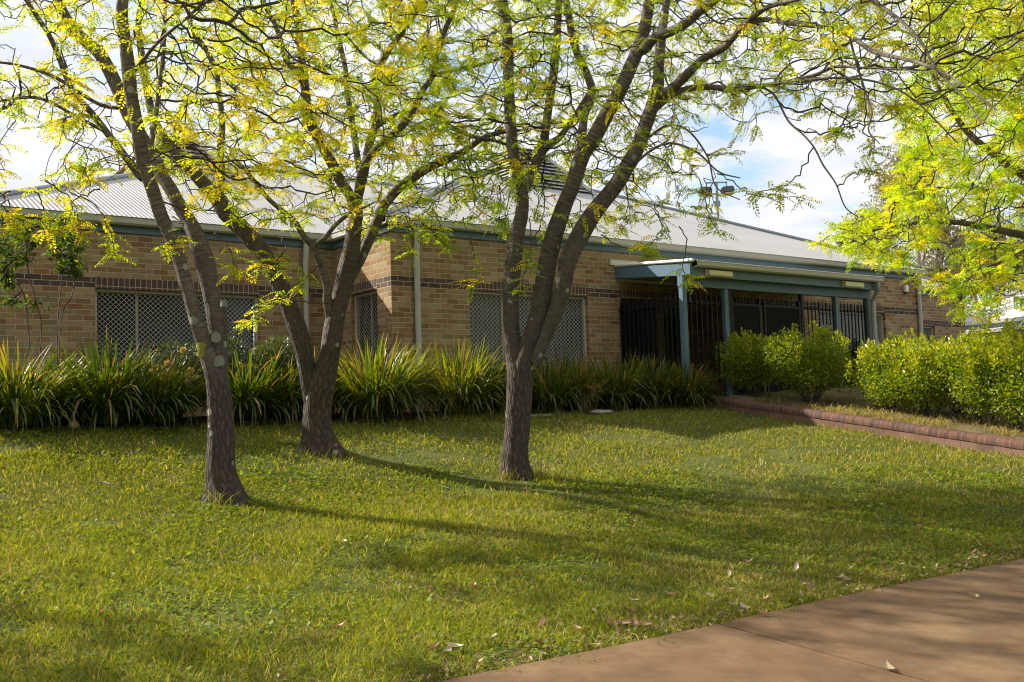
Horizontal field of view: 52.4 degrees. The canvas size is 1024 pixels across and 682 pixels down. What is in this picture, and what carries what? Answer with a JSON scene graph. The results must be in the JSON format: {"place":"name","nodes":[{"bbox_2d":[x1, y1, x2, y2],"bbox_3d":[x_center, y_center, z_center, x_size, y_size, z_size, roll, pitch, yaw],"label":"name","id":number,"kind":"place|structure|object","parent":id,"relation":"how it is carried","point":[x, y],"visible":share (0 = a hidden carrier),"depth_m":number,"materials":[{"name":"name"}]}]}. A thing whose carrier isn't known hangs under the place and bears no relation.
{"place":"outdoors","nodes":[
{"label":"outdoors","id":0,"kind":"place"},
{"bbox_2d":[0,403,1023,681],"bbox_3d":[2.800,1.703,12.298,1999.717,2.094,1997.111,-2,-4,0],"label":"lawn ground","id":1,"kind":"structure","parent":0,"point":[464,477],"depth_m":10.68,"materials":[{"name":"green plant"}]},
{"bbox_2d":[95,481,117,484],"bbox_3d":[-3.933,1.375,10.092,0.228,0.039,0.044,-3,-4,9],"label":"fallen stick","id":2,"kind":"object","parent":1,"relation":"on","point":[105,482],"visible":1,"depth_m":10.10,"materials":[{"name":"beige wood"}]},
{"bbox_2d":[0,0,463,505],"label":"locust tree","id":3,"kind":"object","parent":1,"relation":"on","point":[149,170],"visible":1,"depth_m":9.90,"materials":[{"name":"green plant"}]},
{"bbox_2d":[0,406,698,432],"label":"garden bed","id":4,"kind":"object","parent":1,"relation":"on","point":[181,422],"visible":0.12,"depth_m":14.10,"materials":[{"name":"brown soil"}]},
{"bbox_2d":[0,217,53,366],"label":"thin sapling","id":5,"kind":"object","parent":4,"relation":"on","point":[5,264],"visible":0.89,"depth_m":13.71,"materials":[{"name":"green plant"}]},
{"bbox_2d":[1,350,99,427],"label":"strappy plant","id":6,"kind":"object","parent":4,"relation":"on","point":[64,420],"visible":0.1,"depth_m":12.74,"materials":[{"name":"green plant"}]},
{"bbox_2d":[0,338,106,432],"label":"strappy plant","id":7,"kind":"object","parent":4,"relation":"on","point":[14,408],"visible":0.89,"depth_m":12.03,"materials":[{"name":"green plant"}]},
{"bbox_2d":[41,217,93,373],"bbox_3d":[-5.901,-0.313,13.843,1.012,2.794,0.487,-5,-5,38],"label":"thin sapling","id":8,"kind":"object","parent":4,"relation":"on","point":[70,263],"visible":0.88,"depth_m":13.87,"materials":[{"name":"green plant"}]},
{"bbox_2d":[68,420,79,428],"bbox_3d":[-5.213,1.003,12.392,0.125,0.124,0.124,-2,-4,0],"label":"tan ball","id":9,"kind":"object","parent":4,"relation":"on","point":[76,425],"visible":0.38,"depth_m":12.35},
{"bbox_2d":[16,325,203,433],"bbox_3d":[-5.126,0.554,13.010,2.569,1.450,2.644,-2,-4,0],"label":"strappy plant","id":10,"kind":"object","parent":4,"relation":"on","point":[118,407],"visible":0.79,"depth_m":12.57,"materials":[{"name":"green plant"}]},
{"bbox_2d":[83,348,206,429],"bbox_3d":[-4.527,0.695,13.284,2.076,1.289,2.136,-2,-4,0],"label":"strappy plant","id":11,"kind":"object","parent":4,"relation":"on","point":[172,408],"visible":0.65,"depth_m":13.00,"materials":[{"name":"green plant"}]},
{"bbox_2d":[153,328,248,410],"bbox_3d":[-4.266,0.397,14.124,1.343,1.214,1.408,-2,-4,0],"label":"flowering shrub","id":12,"kind":"object","parent":4,"relation":"on","point":[184,352],"visible":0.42,"depth_m":13.95,"materials":[{"name":"green plant"}]},
{"bbox_2d":[183,345,302,428],"bbox_3d":[-3.669,0.682,14.027,2.310,1.366,2.254,-2,-4,0],"label":"strappy plant","id":13,"kind":"object","parent":4,"relation":"on","point":[244,396],"visible":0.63,"depth_m":13.67,"materials":[{"name":"green plant"}]},
{"bbox_2d":[232,335,299,394],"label":"flowering shrub","id":14,"kind":"object","parent":4,"relation":"on","point":[287,358],"visible":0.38,"depth_m":14.48,"materials":[{"name":"green plant"}]},
{"bbox_2d":[230,346,352,421],"bbox_3d":[-3.216,0.698,14.565,2.234,1.314,2.169,-2,-4,0],"label":"strappy plant","id":15,"kind":"object","parent":4,"relation":"on","point":[295,403],"visible":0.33,"depth_m":14.13,"materials":[{"name":"green plant"}]},
{"bbox_2d":[294,350,362,416],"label":"strappy plant","id":16,"kind":"object","parent":4,"relation":"on","point":[315,355],"visible":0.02,"depth_m":15.66,"materials":[{"name":"green plant"}]},
{"bbox_2d":[300,332,464,426],"bbox_3d":[-2.004,0.666,15.227,2.796,1.687,2.752,-2,-4,0],"label":"strappy plant","id":17,"kind":"object","parent":4,"relation":"on","point":[379,389],"visible":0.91,"depth_m":14.76,"materials":[{"name":"green plant"}]},
{"bbox_2d":[387,330,546,417],"bbox_3d":[-0.777,0.703,16.217,2.688,1.658,2.632,-2,-4,0],"label":"strappy plant","id":18,"kind":"object","parent":4,"relation":"on","point":[477,395],"visible":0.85,"depth_m":15.79,"materials":[{"name":"green plant"}]},
{"bbox_2d":[473,358,550,413],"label":"strappy plant","id":19,"kind":"object","parent":4,"relation":"on","point":[501,406],"visible":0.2,"depth_m":16.58,"materials":[{"name":"green plant"}]},
{"bbox_2d":[504,352,605,415],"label":"strappy plant","id":20,"kind":"object","parent":4,"relation":"on","point":[552,397],"visible":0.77,"depth_m":16.89,"materials":[{"name":"green plant"}]},
{"bbox_2d":[531,340,612,403],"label":"strappy plant","id":21,"kind":"object","parent":4,"relation":"on","point":[564,363],"visible":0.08,"depth_m":18.21,"materials":[{"name":"green plant"}]},
{"bbox_2d":[543,353,633,412],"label":"strappy plant","id":22,"kind":"object","parent":4,"relation":"on","point":[590,400],"visible":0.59,"depth_m":17.29,"materials":[{"name":"green plant"}]},
{"bbox_2d":[571,349,673,410],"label":"strappy plant","id":23,"kind":"object","parent":4,"relation":"on","point":[629,382],"visible":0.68,"depth_m":17.68,"materials":[{"name":"green plant"}]},
{"bbox_2d":[602,345,676,405],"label":"strappy plant","id":24,"kind":"object","parent":4,"relation":"on","point":[639,362],"visible":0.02,"depth_m":19.34,"materials":[{"name":"green plant"}]},
{"bbox_2d":[607,350,711,409],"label":"strappy plant","id":25,"kind":"object","parent":4,"relation":"on","point":[640,403],"visible":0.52,"depth_m":18.18,"materials":[{"name":"green plant"}]},
{"bbox_2d":[642,357,735,409],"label":"strappy plant","id":26,"kind":"object","parent":4,"relation":"on","point":[680,399],"visible":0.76,"depth_m":18.18,"materials":[{"name":"green plant"}]},
{"bbox_2d":[116,0,598,458],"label":"locust tree","id":27,"kind":"object","parent":1,"relation":"on","point":[317,381],"visible":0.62,"depth_m":12.34,"materials":[{"name":"green plant"}]},
{"bbox_2d":[428,641,438,648],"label":"fallen leaf","id":28,"kind":"object","parent":1,"relation":"on","point":[431,646],"visible":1,"depth_m":5.42,"materials":[{"name":"brown plant"}]},
{"bbox_2d":[446,642,461,646],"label":"fallen leaf","id":29,"kind":"object","parent":1,"relation":"on","point":[451,644],"visible":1,"depth_m":5.45,"materials":[{"name":"beige plant"}]},
{"bbox_2d":[0,134,965,415],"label":"school building","id":30,"kind":"structure","parent":1,"relation":"on","point":[414,302],"depth_m":18.19,"materials":[{"name":"beige brick"}]},
{"bbox_2d":[95,289,257,378],"bbox_3d":[-5.435,-0.088,17.049,2.705,1.424,0.210,1,-5,-37],"label":"window","id":31,"kind":"structure","parent":30,"relation":"in","point":[142,315],"depth_m":16.87,"materials":[{"name":"beige paint"}]},
{"bbox_2d":[355,290,377,370],"bbox_3d":[-2.422,-0.151,17.886,0.105,1.372,0.925,1,-5,-37],"label":"window","id":32,"kind":"structure","parent":30,"relation":"in","point":[369,317],"depth_m":18.02,"materials":[{"name":"beige paint"}]},
{"bbox_2d":[469,291,590,371],"bbox_3d":[0.320,-0.143,18.857,2.700,1.424,0.210,1,-5,-37],"label":"window","id":33,"kind":"structure","parent":30,"relation":"in","point":[486,310],"depth_m":18.78,"materials":[{"name":"beige paint"}]},
{"bbox_2d":[664,310,681,375],"bbox_3d":[3.506,0.360,22.943,0.580,2.120,0.100,1,-5,-37],"label":"door","id":34,"kind":"structure","parent":30,"relation":"in","point":[668,311],"depth_m":23.01,"materials":[{"name":"black metal"}]},
{"bbox_2d":[614,258,883,395],"bbox_3d":[4.958,-0.109,20.924,5.804,2.831,2.093,1,-5,-37],"label":"entry porch","id":35,"kind":"object","parent":30,"relation":"attached to","point":[762,279],"visible":0.89,"depth_m":19.85,"materials":[{"name":"blue paint"}]},
{"bbox_2d":[705,269,732,277],"bbox_3d":[3.787,-1.227,18.963,0.715,0.125,0.079,1,-5,-37],"label":"porch light","id":36,"kind":"object","parent":35,"relation":"attached to","point":[718,273],"visible":1,"depth_m":18.91,"materials":[{"name":"beige paint"}]},
{"bbox_2d":[841,281,863,288],"bbox_3d":[7.010,-1.157,21.369,0.720,0.125,0.079,1,-5,-37],"label":"porch light","id":37,"kind":"object","parent":35,"relation":"attached to","point":[849,284],"visible":1,"depth_m":21.30,"materials":[{"name":"beige paint"}]},
{"bbox_2d":[818,311,883,355],"bbox_3d":[7.987,0.001,24.649,2.630,1.372,0.105,1,-5,-37],"label":"window","id":38,"kind":"structure","parent":30,"relation":"in","point":[879,316],"depth_m":24.80,"materials":[{"name":"beige paint"}]},
{"bbox_2d":[903,285,908,293],"bbox_3d":[9.814,-1.285,25.926,0.140,0.205,0.081,1,-5,-37],"label":"wall sensor","id":39,"kind":"object","parent":30,"relation":"attached to","point":[906,289],"depth_m":25.89,"materials":[{"name":"white plastic"}]},
{"bbox_2d":[923,326,932,347],"bbox_3d":[11.891,0.265,30.053,0.860,1.372,0.105,1,-5,-37],"label":"window","id":40,"kind":"structure","parent":30,"relation":"in","point":[926,329],"depth_m":30.26,"materials":[{"name":"beige paint"}]},
{"bbox_2d":[36,390,1023,681],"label":"leaf litter","id":41,"kind":"object","parent":1,"relation":"on","point":[676,612],"visible":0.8,"depth_m":6.42,"materials":[{"name":"brown plant"}]},
{"bbox_2d":[536,613,544,627],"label":"fallen leaf","id":42,"kind":"object","parent":1,"relation":"on","point":[542,621],"visible":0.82,"depth_m":6.00,"materials":[{"name":"brown plant"}]},
{"bbox_2d":[531,413,576,415],"bbox_3d":[0.682,1.272,16.561,1.350,0.225,0.130,1,-5,-37],"label":"bed edging","id":43,"kind":"object","parent":1,"relation":"on","point":[549,414],"visible":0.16,"depth_m":16.40,"materials":[{"name":"concrete"}]},
{"bbox_2d":[573,624,584,630],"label":"fallen leaf","id":44,"kind":"object","parent":1,"relation":"on","point":[576,627],"visible":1,"depth_m":5.87,"materials":[{"name":"beige plant"}]},
{"bbox_2d":[589,410,611,413],"bbox_3d":[1.438,1.146,16.840,0.391,0.079,0.183,-2,-4,0],"label":"concrete lump","id":45,"kind":"object","parent":1,"relation":"on","point":[600,411],"visible":0.94,"depth_m":16.78,"materials":[{"name":"grey concrete"}]},
{"bbox_2d":[606,619,618,624],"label":"fallen leaf","id":46,"kind":"object","parent":1,"relation":"on","point":[611,622],"visible":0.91,"depth_m":6.01,"materials":[{"name":"brown plant"}]},
{"bbox_2d":[629,616,638,625],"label":"fallen leaf","id":47,"kind":"object","parent":1,"relation":"on","point":[634,622],"visible":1,"depth_m":6.02,"materials":[{"name":"beige plant"}]},
{"bbox_2d":[637,619,652,625],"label":"fallen leaf","id":48,"kind":"object","parent":1,"relation":"on","point":[640,622],"visible":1,"depth_m":6.01,"materials":[{"name":"brown plant"}]},
{"bbox_2d":[333,0,1023,480],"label":"locust tree","id":49,"kind":"object","parent":1,"relation":"on","point":[527,350],"visible":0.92,"depth_m":11.65,"materials":[{"name":"green plant"}]},
{"bbox_2d":[699,181,734,217],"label":"floodlight mast","id":50,"kind":"object","parent":1,"relation":"on","point":[726,189],"visible":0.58,"depth_m":40.40,"materials":[{"name":"grey metal"}]},
{"bbox_2d":[440,558,1023,681],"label":"footpath","id":51,"kind":"structure","parent":1,"relation":"on","point":[947,628],"depth_m":5.60,"materials":[{"name":"brown concrete"}]},
{"bbox_2d":[756,608,766,613],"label":"fallen leaf","id":52,"kind":"object","parent":51,"relation":"on","point":[763,611],"visible":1,"depth_m":6.24,"materials":[{"name":"brown plant"}]},
{"bbox_2d":[884,659,893,668],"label":"fallen leaf","id":53,"kind":"object","parent":51,"relation":"on","point":[887,665],"visible":1,"depth_m":5.18,"materials":[{"name":"beige plant"}]},
{"bbox_2d":[966,590,978,596],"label":"fallen leaf","id":54,"kind":"object","parent":51,"relation":"on","point":[973,594],"visible":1,"depth_m":6.78,"materials":[{"name":"beige plant"}]},
{"bbox_2d":[793,561,798,570],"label":"fallen leaf","id":55,"kind":"object","parent":1,"relation":"on","point":[796,565],"visible":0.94,"depth_m":7.60,"materials":[{"name":"beige plant"}]},
{"bbox_2d":[843,575,853,580],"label":"fallen leaf","id":56,"kind":"object","parent":1,"relation":"on","point":[847,578],"visible":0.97,"depth_m":7.18,"materials":[{"name":"beige plant"}]},
{"bbox_2d":[705,395,1023,456],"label":"brick kerb","id":57,"kind":"structure","parent":1,"relation":"on","point":[961,439],"depth_m":15.82,"materials":[{"name":"red brick"}]},
{"bbox_2d":[726,386,1023,438],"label":"raised bed","id":58,"kind":"object","parent":1,"relation":"on","point":[835,395],"visible":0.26,"depth_m":17.75,"materials":[{"name":"soil"}]},
{"bbox_2d":[714,327,780,395],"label":"leafy shrub","id":59,"kind":"object","parent":58,"relation":"on","point":[749,368],"visible":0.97,"depth_m":18.88,"materials":[{"name":"green plant"}]},
{"bbox_2d":[758,321,861,402],"bbox_3d":[5.234,0.374,18.318,1.880,1.464,1.591,-2,-4,0],"label":"leafy shrub","id":60,"kind":"object","parent":58,"relation":"on","point":[804,363],"visible":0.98,"depth_m":18.02,"materials":[{"name":"green plant"}]},
{"bbox_2d":[844,337,925,412],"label":"leafy shrub","id":61,"kind":"object","parent":58,"relation":"on","point":[875,369],"visible":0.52,"depth_m":16.94,"materials":[{"name":"green plant"}]},
{"bbox_2d":[746,388,1023,436],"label":"dry weeds","id":62,"kind":"object","parent":58,"relation":"on","point":[876,414],"visible":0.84,"depth_m":16.28,"materials":[{"name":"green plant"}]},
{"bbox_2d":[861,328,944,381],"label":"leafy shrub","id":63,"kind":"object","parent":58,"relation":"on","point":[907,340],"visible":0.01,"depth_m":18.97,"materials":[{"name":"green plant"}]},
{"bbox_2d":[880,336,966,417],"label":"leafy shrub","id":64,"kind":"object","parent":58,"relation":"on","point":[920,387],"visible":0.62,"depth_m":16.25,"materials":[{"name":"green plant"}]},
{"bbox_2d":[920,330,988,413],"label":"leafy shrub","id":65,"kind":"object","parent":58,"relation":"on","point":[934,342],"visible":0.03,"depth_m":16.98,"materials":[{"name":"green plant"}]},
{"bbox_2d":[926,332,1023,424],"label":"leafy shrub","id":66,"kind":"object","parent":58,"relation":"on","point":[960,363],"visible":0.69,"depth_m":15.58,"materials":[{"name":"green plant"}]},
{"bbox_2d":[954,317,1023,408],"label":"leafy shrub","id":67,"kind":"object","parent":58,"relation":"on","point":[1010,330],"visible":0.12,"depth_m":17.24,"materials":[{"name":"green plant"}]},
{"bbox_2d":[963,337,1023,431],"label":"leafy shrub","id":68,"kind":"object","parent":58,"relation":"on","point":[1013,388],"visible":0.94,"depth_m":15.05,"materials":[{"name":"green plant"}]},
{"bbox_2d":[841,141,957,265],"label":"eucalypt tree","id":69,"kind":"object","parent":1,"relation":"on","point":[880,182],"visible":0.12,"depth_m":44.55,"materials":[{"name":"green plant"}]},
{"bbox_2d":[806,0,1023,327],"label":"locust tree","id":70,"kind":"object","parent":1,"relation":"on","point":[993,270],"visible":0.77,"depth_m":16.18,"materials":[{"name":"green plant"}]},
{"bbox_2d":[903,206,1020,297],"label":"eucalypt tree","id":71,"kind":"object","parent":1,"relation":"on","point":[956,243],"visible":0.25,"depth_m":46.53,"materials":[{"name":"green plant"}]},
{"bbox_2d":[964,277,1023,346],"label":"building","id":72,"kind":"structure","parent":1,"relation":"on","point":[1010,314],"depth_m":42.74,"materials":[{"name":"beige brick"}]},
{"bbox_2d":[967,212,1023,301],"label":"eucalypt tree","id":73,"kind":"object","parent":1,"relation":"on","point":[998,286],"visible":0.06,"depth_m":52.13,"materials":[{"name":"green plant"}]},
{"bbox_2d":[0,0,1023,339],"label":"sky","id":74,"kind":"structure","parent":0,"point":[782,152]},
{"label":"porch floor","id":75,"kind":"structure","parent":0,"visible":0},
{"bbox_2d":[619,290,867,396],"bbox_3d":[4.793,0.165,20.979,5.512,2.064,1.722,1,-5,-37],"label":"security fence","id":76,"kind":"object","parent":75,"relation":"on","point":[639,327],"visible":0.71,"depth_m":19.54,"materials":[{"name":"black metal"}]},
{"bbox_2d":[731,296,804,394],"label":"security gate","id":77,"kind":"structure","parent":76,"relation":"attached to","point":[747,317],"depth_m":20.04,"materials":[{"name":"black metal"}]},
{"label":"side bed","id":78,"kind":"structure","parent":0,"visible":0},
{"bbox_2d":[842,338,866,386],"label":"dark leaf plant","id":79,"kind":"object","parent":78,"relation":"on","point":[852,357],"visible":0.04,"depth_m":22.50,"materials":[{"name":"green plant"}]}
]}

